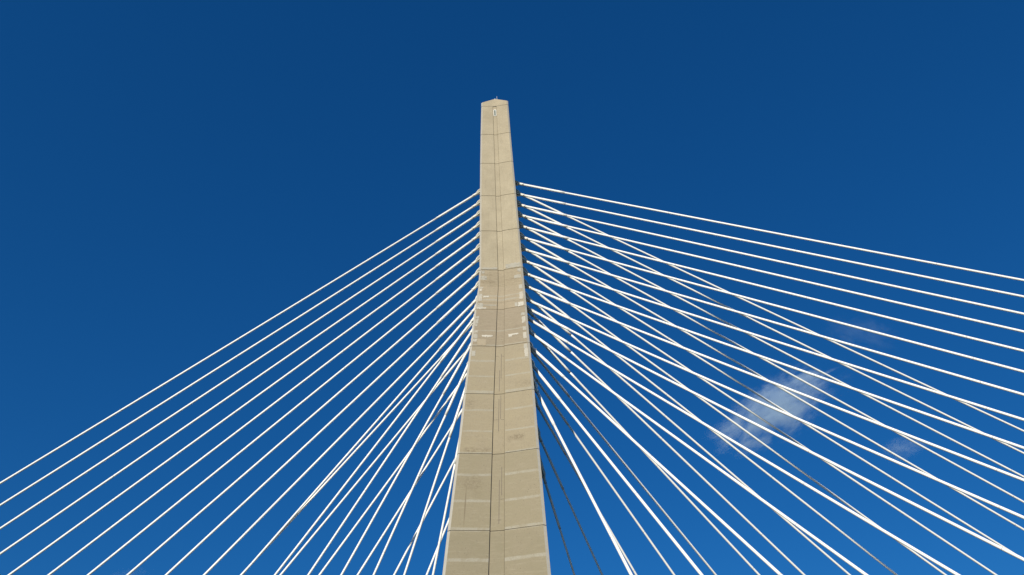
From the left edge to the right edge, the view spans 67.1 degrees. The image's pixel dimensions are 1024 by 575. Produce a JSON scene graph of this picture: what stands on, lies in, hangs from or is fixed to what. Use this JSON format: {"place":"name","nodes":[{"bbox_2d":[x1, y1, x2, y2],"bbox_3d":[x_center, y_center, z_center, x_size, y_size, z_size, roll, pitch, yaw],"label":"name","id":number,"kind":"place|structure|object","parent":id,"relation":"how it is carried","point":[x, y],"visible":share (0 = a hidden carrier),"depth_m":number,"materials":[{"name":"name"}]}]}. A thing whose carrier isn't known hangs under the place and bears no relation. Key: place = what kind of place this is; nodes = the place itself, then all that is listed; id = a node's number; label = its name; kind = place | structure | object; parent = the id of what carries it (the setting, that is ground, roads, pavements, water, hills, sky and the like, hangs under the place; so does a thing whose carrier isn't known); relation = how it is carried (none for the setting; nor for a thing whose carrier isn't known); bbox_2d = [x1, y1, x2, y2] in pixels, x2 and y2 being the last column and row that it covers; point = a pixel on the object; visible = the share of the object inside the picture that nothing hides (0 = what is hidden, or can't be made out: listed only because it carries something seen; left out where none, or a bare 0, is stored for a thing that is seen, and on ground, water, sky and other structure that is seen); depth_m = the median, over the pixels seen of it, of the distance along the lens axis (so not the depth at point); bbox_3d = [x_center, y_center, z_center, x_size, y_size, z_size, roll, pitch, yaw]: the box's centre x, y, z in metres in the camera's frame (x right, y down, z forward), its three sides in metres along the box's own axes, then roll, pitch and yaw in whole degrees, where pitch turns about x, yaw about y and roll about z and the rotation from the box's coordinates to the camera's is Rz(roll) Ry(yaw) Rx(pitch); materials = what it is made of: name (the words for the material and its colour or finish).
{"place":"outdoors","nodes":[
{"label":"outdoors","id":0,"kind":"place"},
{"bbox_2d":[0,0,1023,574],"label":"sky","id":1,"kind":"structure","parent":0,"point":[177,176],"materials":[{"name":"blue"}]},
{"label":"water","id":2,"kind":"structure","parent":0,"visible":0},
{"bbox_2d":[442,99,550,574],"bbox_3d":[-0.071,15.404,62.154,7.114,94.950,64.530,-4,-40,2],"label":"bridge tower","id":3,"kind":"structure","parent":2,"relation":"in","point":[497,522],"depth_m":53.49,"materials":[{"name":"concrete"}]},
{"bbox_2d":[0,221,479,554],"bbox_3d":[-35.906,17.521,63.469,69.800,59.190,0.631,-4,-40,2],"label":"stay cable","id":4,"kind":"object","parent":3,"relation":"attached to","point":[219,403],"visible":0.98,"depth_m":69.04,"materials":[{"name":"white metal"}]},
{"bbox_2d":[0,210,479,529],"bbox_3d":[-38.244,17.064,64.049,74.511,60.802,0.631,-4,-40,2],"label":"stay cable","id":5,"kind":"object","parent":3,"relation":"attached to","point":[218,385],"visible":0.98,"depth_m":70.33,"materials":[{"name":"white metal"}]},
{"bbox_2d":[0,200,479,505],"bbox_3d":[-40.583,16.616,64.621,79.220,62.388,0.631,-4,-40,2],"label":"stay cable","id":6,"kind":"object","parent":3,"relation":"attached to","point":[217,368],"visible":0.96,"depth_m":71.57,"materials":[{"name":"white metal"}]},
{"bbox_2d":[0,189,479,483],"bbox_3d":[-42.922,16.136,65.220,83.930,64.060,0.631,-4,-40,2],"label":"stay cable","id":7,"kind":"object","parent":3,"relation":"attached to","point":[216,352],"visible":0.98,"depth_m":72.84,"materials":[{"name":"white metal"}]},
{"bbox_2d":[8,232,479,574],"bbox_3d":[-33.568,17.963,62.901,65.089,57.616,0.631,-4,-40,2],"label":"stay cable","id":8,"kind":"object","parent":3,"relation":"attached to","point":[477,236],"visible":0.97,"depth_m":67.89,"materials":[{"name":"white metal"}]},
{"bbox_2d":[48,243,479,574],"bbox_3d":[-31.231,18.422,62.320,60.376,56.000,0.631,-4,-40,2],"label":"stay cable","id":9,"kind":"object","parent":3,"relation":"attached to","point":[253,419],"visible":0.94,"depth_m":67.46,"materials":[{"name":"white metal"}]},
{"bbox_2d":[87,255,479,574],"bbox_3d":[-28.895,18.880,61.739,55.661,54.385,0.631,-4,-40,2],"label":"stay cable","id":10,"kind":"object","parent":3,"relation":"attached to","point":[274,424],"visible":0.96,"depth_m":66.98,"materials":[{"name":"white metal"}]},
{"bbox_2d":[127,268,478,574],"bbox_3d":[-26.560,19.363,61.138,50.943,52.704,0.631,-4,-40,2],"label":"stay cable","id":11,"kind":"object","parent":3,"relation":"attached to","point":[297,428],"visible":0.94,"depth_m":66.49,"materials":[{"name":"white metal"}]},
{"bbox_2d":[165,281,478,574],"bbox_3d":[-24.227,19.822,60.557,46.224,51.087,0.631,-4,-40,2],"label":"stay cable","id":12,"kind":"object","parent":3,"relation":"attached to","point":[319,432],"visible":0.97,"depth_m":66.01,"materials":[{"name":"white metal"}]},
{"bbox_2d":[203,296,476,574],"bbox_3d":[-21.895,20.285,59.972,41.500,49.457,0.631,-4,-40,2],"label":"stay cable","id":13,"kind":"object","parent":3,"relation":"attached to","point":[347,430],"visible":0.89,"depth_m":65.63,"materials":[{"name":"white metal"}]},
{"bbox_2d":[240,323,472,574],"bbox_3d":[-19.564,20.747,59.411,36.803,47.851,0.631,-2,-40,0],"label":"stay cable","id":14,"kind":"object","parent":3,"relation":"attached to","point":[359,446],"visible":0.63,"depth_m":65.29,"materials":[{"name":"white metal"}]},
{"bbox_2d":[243,304,475,574],"bbox_3d":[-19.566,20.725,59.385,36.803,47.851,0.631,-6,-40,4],"label":"stay cable","id":15,"kind":"object","parent":3,"relation":"attached to","point":[363,436],"visible":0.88,"depth_m":64.97,"materials":[{"name":"white metal"}]},
{"bbox_2d":[280,349,466,574],"bbox_3d":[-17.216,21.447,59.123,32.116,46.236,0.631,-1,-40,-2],"label":"stay cable","id":16,"kind":"object","parent":3,"relation":"attached to","point":[363,475],"visible":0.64,"depth_m":64.16,"materials":[{"name":"white metal"}]},
{"bbox_2d":[274,316,473,574],"bbox_3d":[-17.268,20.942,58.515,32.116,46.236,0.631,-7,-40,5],"label":"stay cable","id":17,"kind":"object","parent":3,"relation":"attached to","point":[376,444],"visible":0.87,"depth_m":63.77,"materials":[{"name":"white metal"}]},
{"bbox_2d":[307,326,472,574],"bbox_3d":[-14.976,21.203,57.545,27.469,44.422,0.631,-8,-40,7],"label":"stay cable","id":18,"kind":"object","parent":3,"relation":"attached to","point":[390,452],"visible":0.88,"depth_m":62.64,"materials":[{"name":"white metal"}]},
{"bbox_2d":[319,373,466,574],"bbox_3d":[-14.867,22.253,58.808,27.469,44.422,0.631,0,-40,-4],"label":"stay cable","id":19,"kind":"object","parent":3,"relation":"attached to","point":[375,498],"visible":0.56,"depth_m":63.69,"materials":[{"name":"white metal"}]},
{"bbox_2d":[340,343,470,574],"bbox_3d":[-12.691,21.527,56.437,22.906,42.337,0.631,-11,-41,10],"label":"stay cable","id":20,"kind":"object","parent":3,"relation":"attached to","point":[409,454],"visible":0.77,"depth_m":61.39,"materials":[{"name":"white metal"}]},
{"bbox_2d":[357,409,461,574],"bbox_3d":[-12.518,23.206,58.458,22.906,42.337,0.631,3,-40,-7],"label":"stay cable","id":21,"kind":"object","parent":3,"relation":"attached to","point":[398,510],"visible":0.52,"depth_m":63.38,"materials":[{"name":"white metal"}]},
{"bbox_2d":[373,362,467,574],"bbox_3d":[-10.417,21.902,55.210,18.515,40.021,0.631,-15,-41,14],"label":"stay cable","id":22,"kind":"object","parent":3,"relation":"attached to","point":[425,459],"visible":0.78,"depth_m":59.94,"materials":[{"name":"white metal"}]},
{"bbox_2d":[393,459,454,574],"bbox_3d":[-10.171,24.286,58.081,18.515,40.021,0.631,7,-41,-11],"label":"stay cable","id":23,"kind":"object","parent":3,"relation":"attached to","point":[414,536],"visible":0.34,"depth_m":63.69,"materials":[{"name":"white metal"}]},
{"bbox_2d":[403,387,464,574],"bbox_3d":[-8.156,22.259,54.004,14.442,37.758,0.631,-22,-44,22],"label":"stay cable","id":24,"kind":"object","parent":3,"relation":"attached to","point":[437,474],"visible":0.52,"depth_m":58.27,"materials":[{"name":"white metal"}]},
{"bbox_2d":[426,519,448,574],"bbox_3d":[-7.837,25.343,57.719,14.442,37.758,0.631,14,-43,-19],"label":"stay cable","id":25,"kind":"object","parent":3,"relation":"attached to","point":[433,558],"visible":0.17,"depth_m":61.94,"materials":[{"name":"white metal"}]},
{"bbox_2d":[432,439,458,574],"bbox_3d":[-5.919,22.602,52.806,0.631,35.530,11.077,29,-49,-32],"label":"stay cable","id":26,"kind":"object","parent":3,"relation":"attached to","point":[442,526],"visible":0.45,"depth_m":56.00,"materials":[{"name":"white metal"}]},
{"bbox_2d":[540,456,574,574],"bbox_3d":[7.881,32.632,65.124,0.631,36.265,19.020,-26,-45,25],"label":"stay cable","id":27,"kind":"object","parent":3,"relation":"attached to","point":[550,498],"visible":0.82,"depth_m":68.94,"materials":[{"name":"white metal"}]},
{"bbox_2d":[537,425,602,574],"bbox_3d":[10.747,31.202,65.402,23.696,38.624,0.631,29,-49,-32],"label":"stay cable","id":28,"kind":"object","parent":3,"relation":"attached to","point":[561,485],"visible":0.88,"depth_m":69.25,"materials":[{"name":"white metal"}]},
{"bbox_2d":[533,376,632,574],"bbox_3d":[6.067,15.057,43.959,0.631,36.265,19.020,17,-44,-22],"label":"stay cable","id":29,"kind":"object","parent":3,"relation":"attached to","point":[536,390],"visible":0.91,"depth_m":49.45,"materials":[{"name":"white metal"}]},
{"bbox_2d":[535,396,636,574],"bbox_3d":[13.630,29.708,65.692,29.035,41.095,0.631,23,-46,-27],"label":"stay cable","id":30,"kind":"object","parent":3,"relation":"attached to","point":[566,455],"visible":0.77,"depth_m":70.14,"materials":[{"name":"white metal"}]},
{"bbox_2d":[532,368,674,574],"bbox_3d":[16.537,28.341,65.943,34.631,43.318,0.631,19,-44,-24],"label":"stay cable","id":31,"kind":"object","parent":3,"relation":"attached to","point":[595,463],"visible":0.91,"depth_m":69.68,"materials":[{"name":"white metal"}]},
{"bbox_2d":[531,358,702,574],"bbox_3d":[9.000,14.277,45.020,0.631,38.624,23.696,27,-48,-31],"label":"stay cable","id":32,"kind":"object","parent":3,"relation":"attached to","point":[679,547],"visible":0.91,"depth_m":49.64,"materials":[{"name":"white metal"}]},
{"bbox_2d":[530,349,716,574],"bbox_3d":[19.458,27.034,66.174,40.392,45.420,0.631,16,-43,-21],"label":"stay cable","id":33,"kind":"object","parent":3,"relation":"attached to","point":[614,451],"visible":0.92,"depth_m":69.83,"materials":[{"name":"white metal"}]},
{"bbox_2d":[528,323,759,574],"bbox_3d":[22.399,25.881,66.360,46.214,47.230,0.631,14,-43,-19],"label":"stay cable","id":34,"kind":"object","parent":3,"relation":"attached to","point":[655,464],"visible":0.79,"depth_m":69.42,"materials":[{"name":"white metal"}]},
{"bbox_2d":[530,342,782,574],"bbox_3d":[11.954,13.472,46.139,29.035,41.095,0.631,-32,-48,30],"label":"stay cable","id":35,"kind":"object","parent":3,"relation":"attached to","point":[741,539],"visible":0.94,"depth_m":49.91,"materials":[{"name":"white metal"}]},
{"bbox_2d":[527,311,804,574],"bbox_3d":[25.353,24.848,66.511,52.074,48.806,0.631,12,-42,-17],"label":"stay cable","id":36,"kind":"object","parent":3,"relation":"attached to","point":[672,449],"visible":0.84,"depth_m":69.73,"materials":[{"name":"white metal"}]},
{"bbox_2d":[525,291,850,574],"bbox_3d":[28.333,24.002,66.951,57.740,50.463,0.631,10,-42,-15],"label":"stay cable","id":37,"kind":"object","parent":3,"relation":"attached to","point":[693,440],"visible":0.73,"depth_m":70.57,"materials":[{"name":"white metal"}]},
{"bbox_2d":[528,327,867,574],"bbox_3d":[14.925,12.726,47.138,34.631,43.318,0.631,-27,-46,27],"label":"stay cable","id":38,"kind":"object","parent":3,"relation":"attached to","point":[851,564],"visible":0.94,"depth_m":49.97,"materials":[{"name":"white metal"}]},
{"bbox_2d":[524,279,897,574],"bbox_3d":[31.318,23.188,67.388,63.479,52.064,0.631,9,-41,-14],"label":"stay cable","id":39,"kind":"object","parent":3,"relation":"attached to","point":[730,444],"visible":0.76,"depth_m":70.51,"materials":[{"name":"white metal"}]},
{"bbox_2d":[523,266,946,574],"bbox_3d":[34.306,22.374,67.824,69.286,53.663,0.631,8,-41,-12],"label":"stay cable","id":40,"kind":"object","parent":3,"relation":"attached to","point":[739,426],"visible":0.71,"depth_m":71.40,"materials":[{"name":"white metal"}]},
{"bbox_2d":[527,314,959,574],"bbox_3d":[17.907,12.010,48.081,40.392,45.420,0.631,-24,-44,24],"label":"stay cable","id":41,"kind":"object","parent":3,"relation":"attached to","point":[953,572],"visible":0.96,"depth_m":49.98,"materials":[{"name":"white metal"}]},
{"bbox_2d":[522,255,996,574],"bbox_3d":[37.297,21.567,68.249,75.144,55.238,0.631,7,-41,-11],"label":"stay cable","id":42,"kind":"object","parent":3,"relation":"attached to","point":[791,438],"visible":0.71,"depth_m":71.72,"materials":[{"name":"white metal"}]},
{"bbox_2d":[521,243,1015,553],"bbox_3d":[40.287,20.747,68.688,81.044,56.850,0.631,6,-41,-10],"label":"stay cable","id":43,"kind":"object","parent":3,"relation":"attached to","point":[812,428],"visible":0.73,"depth_m":72.52,"materials":[{"name":"white metal"}]},
{"bbox_2d":[515,180,1023,281],"bbox_3d":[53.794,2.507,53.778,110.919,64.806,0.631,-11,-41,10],"label":"stay cable","id":44,"kind":"object","parent":3,"relation":"attached to","point":[517,183],"visible":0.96,"depth_m":69.84,"materials":[{"name":"white metal"}]},
{"bbox_2d":[516,191,1023,297],"bbox_3d":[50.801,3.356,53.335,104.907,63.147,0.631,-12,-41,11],"label":"stay cable","id":45,"kind":"object","parent":3,"relation":"attached to","point":[833,258],"visible":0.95,"depth_m":68.37,"materials":[{"name":"white metal"}]},
{"bbox_2d":[516,189,1023,431],"bbox_3d":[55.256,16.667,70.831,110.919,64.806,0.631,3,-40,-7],"label":"stay cable","id":46,"kind":"object","parent":3,"relation":"attached to","point":[802,327],"visible":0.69,"depth_m":77.53,"materials":[{"name":"white metal"}]},
{"bbox_2d":[517,202,1023,314],"bbox_3d":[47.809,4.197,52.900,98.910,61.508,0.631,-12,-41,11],"label":"stay cable","id":47,"kind":"object","parent":3,"relation":"attached to","point":[825,271],"visible":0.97,"depth_m":67.09,"materials":[{"name":"white metal"}]},
{"bbox_2d":[517,200,1023,453],"bbox_3d":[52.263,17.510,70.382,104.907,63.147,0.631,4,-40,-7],"label":"stay cable","id":48,"kind":"object","parent":3,"relation":"attached to","point":[778,332],"visible":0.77,"depth_m":76.54,"materials":[{"name":"white metal"}]},
{"bbox_2d":[518,212,1023,332],"bbox_3d":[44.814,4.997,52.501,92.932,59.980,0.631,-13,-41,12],"label":"stay cable","id":49,"kind":"object","parent":3,"relation":"attached to","point":[520,215],"visible":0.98,"depth_m":65.81,"materials":[{"name":"white metal"}]},
{"bbox_2d":[518,210,1023,477],"bbox_3d":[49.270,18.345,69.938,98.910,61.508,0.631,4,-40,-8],"label":"stay cable","id":50,"kind":"object","parent":3,"relation":"attached to","point":[816,369],"visible":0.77,"depth_m":75.29,"materials":[{"name":"white metal"}]},
{"bbox_2d":[519,223,1023,351],"bbox_3d":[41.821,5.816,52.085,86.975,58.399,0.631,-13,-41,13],"label":"stay cable","id":51,"kind":"object","parent":3,"relation":"attached to","point":[521,226],"visible":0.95,"depth_m":64.42,"materials":[{"name":"white metal"}]},
{"bbox_2d":[519,221,1023,502],"bbox_3d":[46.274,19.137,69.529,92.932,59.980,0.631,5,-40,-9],"label":"stay cable","id":52,"kind":"object","parent":3,"relation":"attached to","point":[811,385],"visible":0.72,"depth_m":74.33,"materials":[{"name":"white metal"}]},
{"bbox_2d":[520,234,1023,372],"bbox_3d":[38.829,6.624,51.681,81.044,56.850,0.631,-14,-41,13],"label":"stay cable","id":53,"kind":"object","parent":3,"relation":"attached to","point":[522,237],"visible":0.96,"depth_m":62.89,"materials":[{"name":"white metal"}]},
{"bbox_2d":[520,232,1023,530],"bbox_3d":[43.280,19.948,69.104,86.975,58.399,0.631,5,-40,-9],"label":"stay cable","id":54,"kind":"object","parent":3,"relation":"attached to","point":[800,399],"visible":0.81,"depth_m":73.31,"materials":[{"name":"white metal"}]},
{"bbox_2d":[521,246,1023,395],"bbox_3d":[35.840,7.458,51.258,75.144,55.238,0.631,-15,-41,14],"label":"stay cable","id":55,"kind":"object","parent":3,"relation":"attached to","point":[818,335],"visible":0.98,"depth_m":61.29,"materials":[{"name":"white metal"}]},
{"bbox_2d":[522,258,1023,420],"bbox_3d":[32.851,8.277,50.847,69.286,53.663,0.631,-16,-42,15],"label":"stay cable","id":56,"kind":"object","parent":3,"relation":"attached to","point":[524,260],"visible":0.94,"depth_m":59.63,"materials":[{"name":"white metal"}]},
{"bbox_2d":[523,270,1023,449],"bbox_3d":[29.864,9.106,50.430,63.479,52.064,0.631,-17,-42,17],"label":"stay cable","id":57,"kind":"object","parent":3,"relation":"attached to","point":[525,273],"visible":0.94,"depth_m":57.78,"materials":[{"name":"white metal"}]},
{"bbox_2d":[524,282,1023,481],"bbox_3d":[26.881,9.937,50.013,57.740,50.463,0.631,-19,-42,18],"label":"stay cable","id":58,"kind":"object","parent":3,"relation":"attached to","point":[818,400],"visible":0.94,"depth_m":55.85,"materials":[{"name":"white metal"}]},
{"bbox_2d":[526,304,1023,561],"bbox_3d":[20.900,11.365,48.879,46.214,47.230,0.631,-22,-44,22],"label":"stay cable","id":59,"kind":"object","parent":3,"relation":"attached to","point":[820,456],"visible":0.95,"depth_m":50.79,"materials":[{"name":"white metal"}]},
{"bbox_2d":[526,296,1023,518],"bbox_3d":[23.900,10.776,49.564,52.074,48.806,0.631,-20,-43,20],"label":"stay cable","id":60,"kind":"object","parent":3,"relation":"attached to","point":[821,429],"visible":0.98,"depth_m":53.52,"materials":[{"name":"white metal"}]}
]}

